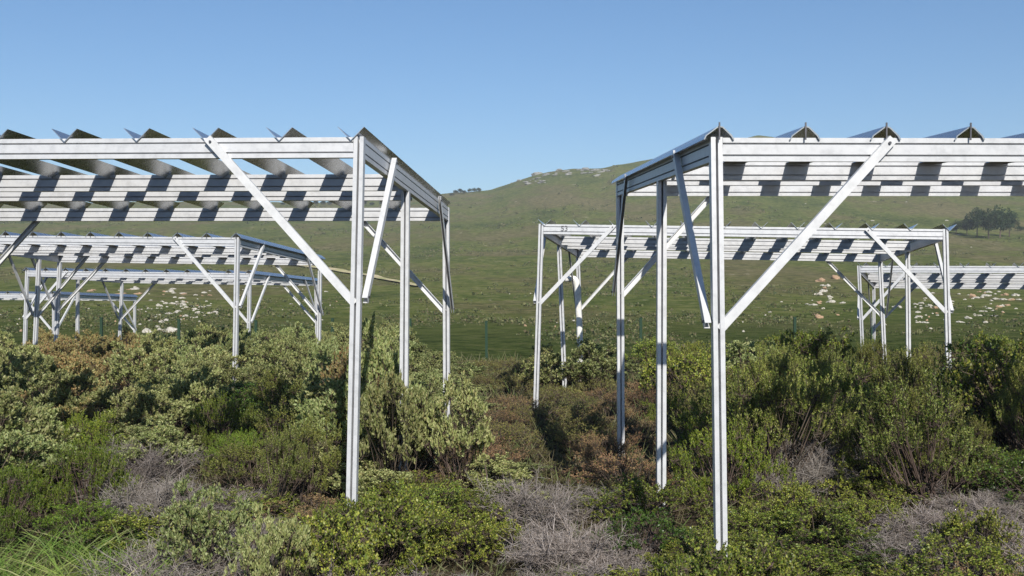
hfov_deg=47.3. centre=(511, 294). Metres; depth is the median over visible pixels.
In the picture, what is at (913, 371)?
rosemary shrub
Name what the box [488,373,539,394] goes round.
heath shrub
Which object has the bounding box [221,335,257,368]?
cistus shrub
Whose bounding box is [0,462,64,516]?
gorse shrub
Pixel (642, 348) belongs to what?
oak shrub
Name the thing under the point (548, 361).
cistus shrub
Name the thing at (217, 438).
gorse shrub
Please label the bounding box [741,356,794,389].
rosemary shrub
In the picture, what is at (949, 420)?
rosemary shrub
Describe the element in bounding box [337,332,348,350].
cistus shrub
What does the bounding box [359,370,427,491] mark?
cistus shrub
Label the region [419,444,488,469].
heath shrub
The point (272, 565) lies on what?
dead shrub
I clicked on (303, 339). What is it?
cistus shrub
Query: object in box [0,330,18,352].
cistus shrub
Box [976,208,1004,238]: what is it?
tree
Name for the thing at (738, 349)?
cistus shrub
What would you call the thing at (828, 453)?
dead shrub
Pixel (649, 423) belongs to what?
heath shrub
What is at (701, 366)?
oak shrub
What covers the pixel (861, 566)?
oak shrub
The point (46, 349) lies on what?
cistus shrub
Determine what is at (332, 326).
cistus shrub
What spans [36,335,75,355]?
cistus shrub
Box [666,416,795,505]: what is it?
gorse shrub
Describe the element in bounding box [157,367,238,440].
cistus shrub
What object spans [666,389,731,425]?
heath shrub
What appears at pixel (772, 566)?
oak shrub
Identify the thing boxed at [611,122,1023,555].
rain shelter
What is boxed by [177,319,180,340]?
fence post
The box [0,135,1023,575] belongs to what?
ground
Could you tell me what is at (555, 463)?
heath shrub
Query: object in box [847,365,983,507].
rosemary shrub
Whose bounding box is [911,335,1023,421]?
oak shrub
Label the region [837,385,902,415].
rosemary shrub
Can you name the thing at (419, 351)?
cistus shrub
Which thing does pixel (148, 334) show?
cistus shrub
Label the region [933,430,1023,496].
shrub
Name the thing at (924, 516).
dead shrub
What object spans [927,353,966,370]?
heath shrub
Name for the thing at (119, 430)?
cistus shrub
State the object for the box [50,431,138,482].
gorse shrub
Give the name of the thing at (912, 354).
heath shrub
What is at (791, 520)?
oak shrub
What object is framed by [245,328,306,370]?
cistus shrub
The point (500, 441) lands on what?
heath shrub
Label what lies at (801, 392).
rosemary shrub
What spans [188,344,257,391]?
cistus shrub
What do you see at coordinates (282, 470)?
rosemary shrub
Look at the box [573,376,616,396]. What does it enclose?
heath shrub
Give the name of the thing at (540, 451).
heath shrub
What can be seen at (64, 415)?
cistus shrub
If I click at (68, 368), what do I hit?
cistus shrub
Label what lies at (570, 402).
heath shrub
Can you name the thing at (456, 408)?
cistus shrub
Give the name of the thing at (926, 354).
heath shrub
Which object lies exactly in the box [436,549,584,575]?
dead shrub
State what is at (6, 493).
gorse shrub
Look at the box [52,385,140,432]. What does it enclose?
cistus shrub
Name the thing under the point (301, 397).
cistus shrub
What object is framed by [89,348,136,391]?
cistus shrub
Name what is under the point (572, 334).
hillside scrub
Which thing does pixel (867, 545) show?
dead shrub
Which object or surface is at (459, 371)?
heath shrub
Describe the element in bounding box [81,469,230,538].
dead shrub
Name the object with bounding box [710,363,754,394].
heath shrub
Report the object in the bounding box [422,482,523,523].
oak shrub
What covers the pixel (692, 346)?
oak shrub
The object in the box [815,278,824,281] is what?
rock
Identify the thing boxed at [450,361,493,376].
cistus shrub
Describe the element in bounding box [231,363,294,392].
cistus shrub
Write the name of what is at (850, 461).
oak shrub
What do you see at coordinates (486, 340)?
fence post
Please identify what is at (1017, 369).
rosemary shrub
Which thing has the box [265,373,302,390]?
cistus shrub
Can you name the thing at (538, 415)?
heath shrub
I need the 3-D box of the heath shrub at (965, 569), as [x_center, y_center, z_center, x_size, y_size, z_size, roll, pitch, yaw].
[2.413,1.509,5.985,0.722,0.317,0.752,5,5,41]
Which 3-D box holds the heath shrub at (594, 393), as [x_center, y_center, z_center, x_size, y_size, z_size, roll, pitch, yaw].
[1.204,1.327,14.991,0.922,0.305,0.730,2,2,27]
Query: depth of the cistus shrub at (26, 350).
14.78 m
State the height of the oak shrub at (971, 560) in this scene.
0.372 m
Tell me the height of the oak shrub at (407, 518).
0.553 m
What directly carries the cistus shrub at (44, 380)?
on the ground
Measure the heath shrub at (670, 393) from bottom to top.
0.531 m
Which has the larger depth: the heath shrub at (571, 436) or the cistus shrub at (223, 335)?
the cistus shrub at (223, 335)
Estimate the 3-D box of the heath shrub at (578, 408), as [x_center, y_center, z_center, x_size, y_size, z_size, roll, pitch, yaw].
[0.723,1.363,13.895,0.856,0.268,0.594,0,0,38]
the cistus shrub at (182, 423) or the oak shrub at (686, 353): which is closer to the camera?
the cistus shrub at (182, 423)
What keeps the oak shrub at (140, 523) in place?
on the ground
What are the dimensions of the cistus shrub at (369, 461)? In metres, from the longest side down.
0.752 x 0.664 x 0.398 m
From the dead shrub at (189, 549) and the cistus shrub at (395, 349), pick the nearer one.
the dead shrub at (189, 549)
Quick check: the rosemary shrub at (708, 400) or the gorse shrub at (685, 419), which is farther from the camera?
the gorse shrub at (685, 419)
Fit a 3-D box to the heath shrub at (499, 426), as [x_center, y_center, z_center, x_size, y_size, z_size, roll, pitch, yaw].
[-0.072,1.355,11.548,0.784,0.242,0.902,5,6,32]
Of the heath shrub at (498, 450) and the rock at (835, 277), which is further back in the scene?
the rock at (835, 277)
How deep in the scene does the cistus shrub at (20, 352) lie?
15.44 m
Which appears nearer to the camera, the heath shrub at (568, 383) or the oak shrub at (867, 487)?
the oak shrub at (867, 487)
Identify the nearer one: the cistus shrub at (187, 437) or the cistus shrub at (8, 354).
the cistus shrub at (187, 437)
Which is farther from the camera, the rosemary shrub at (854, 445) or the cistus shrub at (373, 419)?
the rosemary shrub at (854, 445)
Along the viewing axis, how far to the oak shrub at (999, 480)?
8.13 m
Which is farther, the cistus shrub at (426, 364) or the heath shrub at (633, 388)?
the cistus shrub at (426, 364)
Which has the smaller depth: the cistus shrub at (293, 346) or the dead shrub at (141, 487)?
the dead shrub at (141, 487)
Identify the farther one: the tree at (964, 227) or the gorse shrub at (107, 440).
the tree at (964, 227)
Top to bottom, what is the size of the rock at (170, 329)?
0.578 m
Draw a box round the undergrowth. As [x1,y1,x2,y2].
[1,351,1023,575]
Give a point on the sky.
(484, 95)
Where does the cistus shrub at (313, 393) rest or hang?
on the ground
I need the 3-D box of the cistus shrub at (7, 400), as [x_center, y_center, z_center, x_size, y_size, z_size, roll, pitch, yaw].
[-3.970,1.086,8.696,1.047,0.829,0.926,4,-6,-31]
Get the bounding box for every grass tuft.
[0,500,184,575]
[0,526,117,575]
[0,532,33,565]
[0,533,244,575]
[0,554,133,575]
[3,553,146,575]
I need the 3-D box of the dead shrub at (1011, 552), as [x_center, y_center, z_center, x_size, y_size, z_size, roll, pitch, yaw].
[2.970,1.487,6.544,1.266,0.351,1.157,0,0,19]
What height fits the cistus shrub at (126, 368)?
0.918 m
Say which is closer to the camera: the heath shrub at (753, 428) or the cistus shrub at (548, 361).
the heath shrub at (753, 428)
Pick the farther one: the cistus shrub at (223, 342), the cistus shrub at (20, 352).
the cistus shrub at (223, 342)
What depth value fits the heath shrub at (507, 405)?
13.92 m
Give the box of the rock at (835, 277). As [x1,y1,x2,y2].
[831,275,839,278]
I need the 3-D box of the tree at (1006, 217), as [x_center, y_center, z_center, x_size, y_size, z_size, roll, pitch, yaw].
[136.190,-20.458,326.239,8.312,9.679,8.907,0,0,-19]
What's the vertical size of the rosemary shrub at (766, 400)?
1.077 m
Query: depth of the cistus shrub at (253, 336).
23.94 m
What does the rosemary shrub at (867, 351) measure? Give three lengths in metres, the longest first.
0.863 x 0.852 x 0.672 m
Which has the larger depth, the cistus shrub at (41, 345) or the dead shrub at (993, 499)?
the cistus shrub at (41, 345)
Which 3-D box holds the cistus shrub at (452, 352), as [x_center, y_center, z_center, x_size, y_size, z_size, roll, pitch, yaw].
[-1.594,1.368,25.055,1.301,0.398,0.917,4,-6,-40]
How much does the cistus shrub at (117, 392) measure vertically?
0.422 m
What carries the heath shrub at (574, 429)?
on the ground
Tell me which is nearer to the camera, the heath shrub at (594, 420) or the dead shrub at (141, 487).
the dead shrub at (141, 487)
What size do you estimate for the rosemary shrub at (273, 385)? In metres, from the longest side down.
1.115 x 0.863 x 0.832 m
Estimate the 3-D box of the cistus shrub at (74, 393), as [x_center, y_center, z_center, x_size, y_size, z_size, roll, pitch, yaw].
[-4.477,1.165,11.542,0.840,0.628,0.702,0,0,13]
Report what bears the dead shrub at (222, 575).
on the ground
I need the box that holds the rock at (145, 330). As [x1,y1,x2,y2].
[142,328,152,332]
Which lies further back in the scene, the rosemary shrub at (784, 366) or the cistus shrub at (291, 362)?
the cistus shrub at (291, 362)
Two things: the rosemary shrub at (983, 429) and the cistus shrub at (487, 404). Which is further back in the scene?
the cistus shrub at (487, 404)
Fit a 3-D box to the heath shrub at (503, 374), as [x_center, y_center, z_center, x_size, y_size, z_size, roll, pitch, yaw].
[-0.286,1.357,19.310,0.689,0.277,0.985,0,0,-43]
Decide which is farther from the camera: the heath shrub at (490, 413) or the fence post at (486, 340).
the fence post at (486, 340)
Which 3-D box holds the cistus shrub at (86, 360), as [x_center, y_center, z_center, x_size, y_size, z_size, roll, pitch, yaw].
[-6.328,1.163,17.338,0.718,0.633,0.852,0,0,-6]
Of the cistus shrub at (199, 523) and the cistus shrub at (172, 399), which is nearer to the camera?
the cistus shrub at (199, 523)
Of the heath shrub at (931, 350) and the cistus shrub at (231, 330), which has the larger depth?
the cistus shrub at (231, 330)
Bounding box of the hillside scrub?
[0,165,1023,351]
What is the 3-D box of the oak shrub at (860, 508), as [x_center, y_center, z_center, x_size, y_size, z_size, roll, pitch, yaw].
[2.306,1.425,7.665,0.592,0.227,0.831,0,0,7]
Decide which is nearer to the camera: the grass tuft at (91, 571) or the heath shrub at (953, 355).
the grass tuft at (91, 571)
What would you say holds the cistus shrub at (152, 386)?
on the ground
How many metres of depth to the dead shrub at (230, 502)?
7.94 m
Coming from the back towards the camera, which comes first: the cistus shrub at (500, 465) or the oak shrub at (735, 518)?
the cistus shrub at (500, 465)
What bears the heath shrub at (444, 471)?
on the ground
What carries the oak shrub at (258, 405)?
on the ground
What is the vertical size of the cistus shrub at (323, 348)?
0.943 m
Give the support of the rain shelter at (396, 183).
on the ground
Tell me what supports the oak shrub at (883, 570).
on the ground
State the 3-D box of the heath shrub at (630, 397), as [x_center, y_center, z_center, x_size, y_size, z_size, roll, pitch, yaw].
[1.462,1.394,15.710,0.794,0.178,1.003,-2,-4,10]
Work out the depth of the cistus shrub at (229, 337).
21.76 m
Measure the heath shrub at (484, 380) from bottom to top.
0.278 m
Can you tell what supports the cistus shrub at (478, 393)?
on the ground
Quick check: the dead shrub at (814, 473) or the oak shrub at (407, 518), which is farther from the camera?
the dead shrub at (814, 473)
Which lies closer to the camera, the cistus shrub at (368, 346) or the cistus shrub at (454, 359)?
the cistus shrub at (368, 346)
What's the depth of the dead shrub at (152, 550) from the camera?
6.37 m
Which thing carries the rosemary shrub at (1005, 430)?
on the ground
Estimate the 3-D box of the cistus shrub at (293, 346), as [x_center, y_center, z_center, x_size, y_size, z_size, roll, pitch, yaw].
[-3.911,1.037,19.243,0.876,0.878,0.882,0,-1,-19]
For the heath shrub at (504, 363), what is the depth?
22.64 m
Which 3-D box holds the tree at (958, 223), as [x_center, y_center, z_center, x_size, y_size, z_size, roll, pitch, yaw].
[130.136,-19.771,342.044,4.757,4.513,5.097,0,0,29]
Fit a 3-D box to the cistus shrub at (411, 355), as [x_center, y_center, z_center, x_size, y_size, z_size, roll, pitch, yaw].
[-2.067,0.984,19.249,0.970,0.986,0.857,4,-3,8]
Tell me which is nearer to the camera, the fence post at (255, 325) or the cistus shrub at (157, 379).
the cistus shrub at (157, 379)
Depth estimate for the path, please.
191.92 m
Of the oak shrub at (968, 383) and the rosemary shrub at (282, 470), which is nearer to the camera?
the rosemary shrub at (282, 470)
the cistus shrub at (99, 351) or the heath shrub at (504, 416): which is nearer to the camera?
the heath shrub at (504, 416)
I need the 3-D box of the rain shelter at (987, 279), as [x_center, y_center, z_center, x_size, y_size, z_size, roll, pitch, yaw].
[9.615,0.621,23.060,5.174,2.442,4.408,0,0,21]
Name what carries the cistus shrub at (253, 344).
on the ground
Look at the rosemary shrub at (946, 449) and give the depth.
8.55 m
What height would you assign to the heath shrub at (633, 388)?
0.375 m
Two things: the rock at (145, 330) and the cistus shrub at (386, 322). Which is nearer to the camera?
the cistus shrub at (386, 322)
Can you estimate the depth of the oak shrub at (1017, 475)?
8.73 m
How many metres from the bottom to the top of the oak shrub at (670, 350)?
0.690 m
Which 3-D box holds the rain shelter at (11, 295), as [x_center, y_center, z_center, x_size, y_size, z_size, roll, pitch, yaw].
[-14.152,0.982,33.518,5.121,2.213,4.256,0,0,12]
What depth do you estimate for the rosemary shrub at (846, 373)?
13.52 m
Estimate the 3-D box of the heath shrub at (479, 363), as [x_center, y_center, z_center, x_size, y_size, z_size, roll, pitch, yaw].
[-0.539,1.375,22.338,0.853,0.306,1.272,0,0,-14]
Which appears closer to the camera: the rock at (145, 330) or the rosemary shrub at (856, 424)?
the rosemary shrub at (856, 424)
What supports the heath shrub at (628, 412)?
on the ground
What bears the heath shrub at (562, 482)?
on the ground
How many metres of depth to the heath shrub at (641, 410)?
13.96 m
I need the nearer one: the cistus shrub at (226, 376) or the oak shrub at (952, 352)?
the oak shrub at (952, 352)
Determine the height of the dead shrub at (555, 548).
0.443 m
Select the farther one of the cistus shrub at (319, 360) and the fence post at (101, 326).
the fence post at (101, 326)
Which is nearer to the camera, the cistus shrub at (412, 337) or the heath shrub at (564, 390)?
the heath shrub at (564, 390)
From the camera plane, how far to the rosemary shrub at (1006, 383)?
10.89 m
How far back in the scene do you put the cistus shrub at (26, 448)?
8.26 m
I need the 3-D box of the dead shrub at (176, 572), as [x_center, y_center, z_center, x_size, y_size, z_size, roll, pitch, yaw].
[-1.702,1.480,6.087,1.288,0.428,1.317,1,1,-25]
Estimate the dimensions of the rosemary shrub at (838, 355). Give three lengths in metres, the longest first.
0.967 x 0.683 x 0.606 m
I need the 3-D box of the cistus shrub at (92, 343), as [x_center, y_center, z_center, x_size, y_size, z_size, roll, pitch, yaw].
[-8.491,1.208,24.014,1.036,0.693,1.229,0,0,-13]
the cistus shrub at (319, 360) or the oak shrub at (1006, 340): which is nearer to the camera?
the cistus shrub at (319, 360)
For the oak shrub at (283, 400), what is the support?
on the ground
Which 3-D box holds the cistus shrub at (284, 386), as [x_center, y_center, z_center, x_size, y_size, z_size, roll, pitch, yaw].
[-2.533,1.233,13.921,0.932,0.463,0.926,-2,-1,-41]
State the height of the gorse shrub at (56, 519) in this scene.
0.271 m
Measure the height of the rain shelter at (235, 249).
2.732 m
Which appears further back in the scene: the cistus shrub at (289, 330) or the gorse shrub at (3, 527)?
the cistus shrub at (289, 330)
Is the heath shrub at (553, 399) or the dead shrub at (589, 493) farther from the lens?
the heath shrub at (553, 399)
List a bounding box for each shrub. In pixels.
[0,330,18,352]
[0,331,53,378]
[0,347,65,389]
[0,356,116,428]
[0,385,57,458]
[0,402,85,480]
[0,427,60,492]
[0,430,81,491]
[0,461,51,545]
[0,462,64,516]
[0,505,30,553]
[1,348,53,375]
[1,397,65,457]
[2,355,57,403]
[10,344,46,358]
[18,384,98,408]
[21,326,72,345]
[26,338,88,357]
[27,497,137,551]
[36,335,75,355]
[39,396,102,451]
[42,335,90,369]
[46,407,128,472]
[46,440,140,516]
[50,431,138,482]
[50,474,254,510]
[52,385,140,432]
[54,347,114,391]
[54,363,109,395]
[62,415,97,463]
[63,328,107,345]
[64,535,276,575]
[70,352,106,376]
[76,434,217,489]
[78,342,107,359]
[80,336,110,356]
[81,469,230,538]
[82,422,150,464]
[83,501,207,551]
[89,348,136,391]
[93,340,189,390]
[99,413,198,479]
[99,509,272,575]
[100,381,179,429]
[101,519,297,573]
[102,326,140,355]
[102,386,139,410]
[104,335,145,385]
[111,422,208,465]
[113,382,154,421]
[123,378,160,393]
[128,329,164,345]
[131,389,214,440]
[136,334,183,357]
[141,369,191,392]
[154,474,264,575]
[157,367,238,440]
[158,360,216,399]
[159,339,232,376]
[160,388,194,412]
[166,484,294,516]
[168,408,231,434]
[171,354,243,388]
[180,325,226,345]
[183,323,221,355]
[183,389,267,450]
[184,567,346,575]
[186,398,286,443]
[186,429,264,464]
[188,320,231,349]
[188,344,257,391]
[197,441,313,492]
[200,484,306,525]
[203,427,263,472]
[211,380,273,416]
[216,433,304,467]
[217,324,244,341]
[217,515,297,534]
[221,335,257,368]
[224,328,255,366]
[224,501,318,575]
[228,405,290,448]
[228,549,353,575]
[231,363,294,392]
[232,377,263,398]
[234,363,270,381]
[239,325,272,346]
[239,339,275,367]
[240,551,432,575]
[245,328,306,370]
[245,359,307,429]
[248,331,298,361]
[249,398,342,449]
[251,492,368,527]
[255,386,296,427]
[256,419,321,512]
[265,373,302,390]
[268,333,297,358]
[272,511,394,575]
[274,409,345,507]
[276,321,311,343]
[277,334,331,380]
[281,380,302,393]
[284,498,336,544]
[286,362,332,421]
[290,352,345,426]
[291,377,385,474]
[293,376,364,446]
[293,440,384,490]
[294,335,313,356]
[301,327,348,364]
[301,491,414,575]
[302,336,345,374]
[308,479,450,575]
[314,462,419,508]
[316,431,428,476]
[319,345,381,446]
[323,321,363,338]
[327,322,349,344]
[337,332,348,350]
[338,311,421,466]
[341,343,386,371]
[348,318,421,370]
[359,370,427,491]
[359,476,471,528]
[364,325,414,360]
[367,470,484,512]
[374,317,392,347]
[374,494,469,563]
[375,322,418,344]
[375,366,447,480]
[380,468,475,496]
[395,503,522,565]
[399,341,433,368]
[409,355,439,371]
[409,363,460,388]
[409,366,424,372]
[409,368,464,394]
[411,377,455,402]
[412,382,453,406]
[414,351,457,378]
[417,465,496,481]
[419,369,495,487]
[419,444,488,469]
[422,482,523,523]
[426,349,459,357]
[427,351,456,363]
[427,462,556,482]
[432,392,462,411]
[434,443,527,473]
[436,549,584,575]
[441,400,505,416]
[447,431,533,462]
[449,452,532,492]
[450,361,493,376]
[451,407,519,419]
[452,384,486,403]
[456,366,500,377]
[458,383,486,393]
[462,374,522,389]
[464,466,620,532]
[468,410,530,428]
[469,358,506,371]
[470,383,497,391]
[470,488,566,511]
[471,368,517,381]
[475,419,540,444]
[484,395,540,406]
[487,393,544,414]
[487,446,569,460]
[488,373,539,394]
[491,515,661,566]
[495,356,528,370]
[495,504,659,575]
[502,400,576,423]
[502,406,564,427]
[504,360,550,377]
[511,562,600,575]
[517,342,586,388]
[520,422,634,452]
[524,384,585,394]
[524,389,585,405]
[524,459,606,477]
[527,477,631,495]
[530,419,616,435]
[539,383,598,404]
[540,398,599,418]
[543,410,616,442]
[548,381,579,387]
[548,458,653,484]
[552,336,644,393]
[552,394,613,412]
[555,485,653,512]
[556,537,703,575]
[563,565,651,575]
[565,430,628,458]
[567,434,639,464]
[567,472,712,520]
[570,376,631,390]
[570,448,685,489]
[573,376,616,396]
[573,387,636,407]
[580,402,655,418]
[586,397,640,420]
[590,503,697,559]
[596,393,645,403]
[600,425,655,453]
[602,415,642,427]
[612,387,666,409]
[615,416,677,433]
[616,378,670,402]
[624,338,685,366]
[634,543,711,574]
[635,537,747,575]
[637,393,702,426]
[638,346,739,397]
[643,343,680,371]
[645,380,705,417]
[647,335,676,360]
[660,526,773,563]
[664,535,762,575]
[666,369,726,398]
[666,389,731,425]
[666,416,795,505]
[670,367,810,472]
[672,349,699,360]
[677,408,733,451]
[679,339,710,355]
[679,386,734,426]
[679,402,731,435]
[681,500,799,540]
[690,349,864,485]
[694,526,818,575]
[701,440,789,460]
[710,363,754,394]
[725,339,780,379]
[727,410,791,444]
[729,442,859,498]
[731,523,912,574]
[732,345,806,417]
[733,534,869,575]
[739,475,833,529]
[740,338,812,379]
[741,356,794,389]
[746,498,889,567]
[753,324,885,385]
[757,372,840,467]
[758,429,894,489]
[761,329,831,363]
[764,352,817,376]
[780,344,857,444]
[782,356,877,447]
[791,408,843,456]
[813,449,911,494]
[814,563,937,575]
[816,344,860,429]
[820,493,919,531]
[827,408,932,481]
[833,363,874,405]
[834,426,871,464]
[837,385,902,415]
[838,475,935,517]
[840,346,874,357]
[842,516,982,564]
[842,517,991,575]
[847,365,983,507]
[852,335,895,367]
[852,339,891,389]
[853,562,957,575]
[861,373,973,477]
[868,493,1023,543]
[870,346,950,414]
[875,347,919,357]
[882,340,952,408]
[882,526,1023,575]
[900,410,976,471]
[905,428,1000,491]
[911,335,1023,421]
[911,338,964,361]
[913,488,1023,523]
[916,347,944,369]
[916,355,1001,417]
[923,479,1023,518]
[926,329,1023,443]
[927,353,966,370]
[927,499,1023,569]
[932,349,970,362]
[933,414,1002,458]
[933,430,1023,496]
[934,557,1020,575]
[939,515,1023,575]
[941,336,974,356]
[964,334,1013,359]
[966,332,1015,357]
[966,452,1023,508]
[971,385,1017,437]
[971,450,1023,483]
[979,388,1023,453]
[980,354,1023,444]
[992,377,1023,447]
[996,345,1023,450]
[998,510,1023,542]
[998,515,1023,546]
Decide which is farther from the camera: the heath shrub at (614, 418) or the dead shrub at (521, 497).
the heath shrub at (614, 418)
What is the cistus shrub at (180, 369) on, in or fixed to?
on the ground
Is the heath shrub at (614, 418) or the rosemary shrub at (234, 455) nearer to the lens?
the rosemary shrub at (234, 455)
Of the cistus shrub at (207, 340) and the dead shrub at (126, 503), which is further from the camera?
the cistus shrub at (207, 340)
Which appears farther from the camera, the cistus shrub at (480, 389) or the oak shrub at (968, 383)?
the cistus shrub at (480, 389)
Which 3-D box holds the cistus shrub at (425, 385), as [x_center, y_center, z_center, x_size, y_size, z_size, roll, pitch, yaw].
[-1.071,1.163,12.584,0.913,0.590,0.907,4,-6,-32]
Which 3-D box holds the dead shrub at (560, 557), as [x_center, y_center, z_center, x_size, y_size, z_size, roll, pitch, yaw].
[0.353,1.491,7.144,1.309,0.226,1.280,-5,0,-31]
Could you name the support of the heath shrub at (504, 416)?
on the ground
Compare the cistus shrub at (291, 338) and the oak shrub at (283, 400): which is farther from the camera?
the cistus shrub at (291, 338)
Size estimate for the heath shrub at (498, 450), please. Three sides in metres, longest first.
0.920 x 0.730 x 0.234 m
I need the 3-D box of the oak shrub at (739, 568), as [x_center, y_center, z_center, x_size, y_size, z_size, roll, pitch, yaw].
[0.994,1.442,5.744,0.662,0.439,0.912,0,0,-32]
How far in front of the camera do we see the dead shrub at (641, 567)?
6.53 m
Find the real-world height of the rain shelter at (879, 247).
2.664 m
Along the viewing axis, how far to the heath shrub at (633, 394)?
14.64 m
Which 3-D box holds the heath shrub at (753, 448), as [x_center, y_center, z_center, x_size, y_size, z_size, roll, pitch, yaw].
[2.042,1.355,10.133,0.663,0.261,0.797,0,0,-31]
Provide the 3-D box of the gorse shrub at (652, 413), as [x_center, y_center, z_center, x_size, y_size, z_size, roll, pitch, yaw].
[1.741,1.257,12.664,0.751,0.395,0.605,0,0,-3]
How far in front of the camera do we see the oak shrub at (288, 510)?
7.83 m
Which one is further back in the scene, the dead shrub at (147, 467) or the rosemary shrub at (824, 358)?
the rosemary shrub at (824, 358)
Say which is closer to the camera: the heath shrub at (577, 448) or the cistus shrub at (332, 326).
the heath shrub at (577, 448)
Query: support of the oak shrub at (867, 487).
on the ground
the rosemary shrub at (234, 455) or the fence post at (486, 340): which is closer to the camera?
the rosemary shrub at (234, 455)
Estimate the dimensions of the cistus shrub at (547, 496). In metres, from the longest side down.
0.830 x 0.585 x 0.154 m
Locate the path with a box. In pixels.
[299,265,416,285]
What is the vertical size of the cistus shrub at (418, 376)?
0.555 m
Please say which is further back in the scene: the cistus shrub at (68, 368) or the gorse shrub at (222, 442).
the cistus shrub at (68, 368)
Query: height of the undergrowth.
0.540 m
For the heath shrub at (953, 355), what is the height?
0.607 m
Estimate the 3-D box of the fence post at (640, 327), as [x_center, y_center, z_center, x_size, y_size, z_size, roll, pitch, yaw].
[3.636,1.325,33.000,0.084,1.322,0.084,0,0,0]
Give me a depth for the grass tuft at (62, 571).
6.56 m
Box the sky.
[0,0,1023,202]
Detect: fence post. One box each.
[99,317,102,338]
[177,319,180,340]
[254,320,257,334]
[485,321,487,357]
[639,318,641,341]
[793,317,796,336]
[870,318,872,343]
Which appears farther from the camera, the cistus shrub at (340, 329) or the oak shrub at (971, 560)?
the cistus shrub at (340, 329)
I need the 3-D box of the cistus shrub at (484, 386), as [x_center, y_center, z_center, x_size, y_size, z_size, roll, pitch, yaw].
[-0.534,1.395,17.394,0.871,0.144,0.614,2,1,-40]
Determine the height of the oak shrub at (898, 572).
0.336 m
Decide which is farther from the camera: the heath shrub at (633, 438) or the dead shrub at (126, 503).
the heath shrub at (633, 438)
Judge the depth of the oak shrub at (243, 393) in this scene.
13.12 m
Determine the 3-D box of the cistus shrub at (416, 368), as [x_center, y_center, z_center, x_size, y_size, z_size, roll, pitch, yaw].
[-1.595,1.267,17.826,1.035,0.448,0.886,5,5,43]
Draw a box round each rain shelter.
[0,127,454,505]
[0,230,324,387]
[0,290,137,336]
[22,267,317,343]
[533,219,956,407]
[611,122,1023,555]
[857,262,1023,354]
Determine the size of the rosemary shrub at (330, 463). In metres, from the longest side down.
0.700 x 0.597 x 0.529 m
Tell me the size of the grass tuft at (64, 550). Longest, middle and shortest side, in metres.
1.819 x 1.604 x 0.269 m
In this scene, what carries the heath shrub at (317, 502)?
on the ground
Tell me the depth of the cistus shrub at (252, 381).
14.38 m
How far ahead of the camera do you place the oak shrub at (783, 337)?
17.46 m
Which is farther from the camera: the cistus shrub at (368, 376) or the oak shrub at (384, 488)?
the cistus shrub at (368, 376)
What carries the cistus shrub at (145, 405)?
on the ground
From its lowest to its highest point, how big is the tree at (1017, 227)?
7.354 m
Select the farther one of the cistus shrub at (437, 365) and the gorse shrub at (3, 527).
the cistus shrub at (437, 365)
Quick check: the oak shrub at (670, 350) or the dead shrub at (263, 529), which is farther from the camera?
the oak shrub at (670, 350)
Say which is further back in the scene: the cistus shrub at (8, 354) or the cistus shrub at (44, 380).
the cistus shrub at (8, 354)
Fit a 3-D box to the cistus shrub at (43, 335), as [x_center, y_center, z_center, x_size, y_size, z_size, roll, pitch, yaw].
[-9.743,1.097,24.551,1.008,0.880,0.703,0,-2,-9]
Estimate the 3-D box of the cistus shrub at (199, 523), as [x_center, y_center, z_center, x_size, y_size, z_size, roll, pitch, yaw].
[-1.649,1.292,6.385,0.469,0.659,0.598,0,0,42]
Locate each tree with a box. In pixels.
[949,220,962,233]
[960,219,975,234]
[964,207,985,236]
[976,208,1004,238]
[986,204,1016,237]
[1001,212,1019,236]
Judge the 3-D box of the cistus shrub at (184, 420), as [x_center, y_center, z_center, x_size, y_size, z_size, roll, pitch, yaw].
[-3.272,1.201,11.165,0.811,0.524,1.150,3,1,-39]
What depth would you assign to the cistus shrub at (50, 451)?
8.50 m
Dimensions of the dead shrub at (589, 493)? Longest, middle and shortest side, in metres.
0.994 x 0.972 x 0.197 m
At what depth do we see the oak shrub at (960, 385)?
12.65 m
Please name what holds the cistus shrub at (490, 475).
on the ground
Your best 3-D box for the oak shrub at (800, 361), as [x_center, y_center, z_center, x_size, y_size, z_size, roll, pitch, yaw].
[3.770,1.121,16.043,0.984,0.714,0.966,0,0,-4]
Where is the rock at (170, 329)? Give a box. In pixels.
[163,327,180,331]
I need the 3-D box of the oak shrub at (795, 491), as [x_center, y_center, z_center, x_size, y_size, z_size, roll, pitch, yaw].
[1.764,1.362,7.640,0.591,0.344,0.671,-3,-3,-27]
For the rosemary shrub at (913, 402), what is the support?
on the ground
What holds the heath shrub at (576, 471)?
on the ground
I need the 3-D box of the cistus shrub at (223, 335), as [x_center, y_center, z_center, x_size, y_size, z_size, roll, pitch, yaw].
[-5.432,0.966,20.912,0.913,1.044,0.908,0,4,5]
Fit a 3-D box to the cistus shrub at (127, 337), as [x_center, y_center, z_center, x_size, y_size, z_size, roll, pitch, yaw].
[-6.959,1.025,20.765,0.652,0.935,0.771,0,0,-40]
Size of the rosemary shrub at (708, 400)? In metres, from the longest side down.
1.120 x 0.877 x 0.872 m
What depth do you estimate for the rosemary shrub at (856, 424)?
9.06 m
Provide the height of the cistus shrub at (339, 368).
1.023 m
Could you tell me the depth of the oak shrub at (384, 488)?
8.00 m
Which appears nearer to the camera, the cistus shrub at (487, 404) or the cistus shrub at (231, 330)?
the cistus shrub at (487, 404)
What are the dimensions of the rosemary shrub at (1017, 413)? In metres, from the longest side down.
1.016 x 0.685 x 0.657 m
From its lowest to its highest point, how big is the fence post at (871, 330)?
1.306 m
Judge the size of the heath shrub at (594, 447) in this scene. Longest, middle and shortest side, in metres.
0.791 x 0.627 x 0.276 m
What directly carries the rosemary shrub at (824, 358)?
on the ground
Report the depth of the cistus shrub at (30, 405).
9.80 m

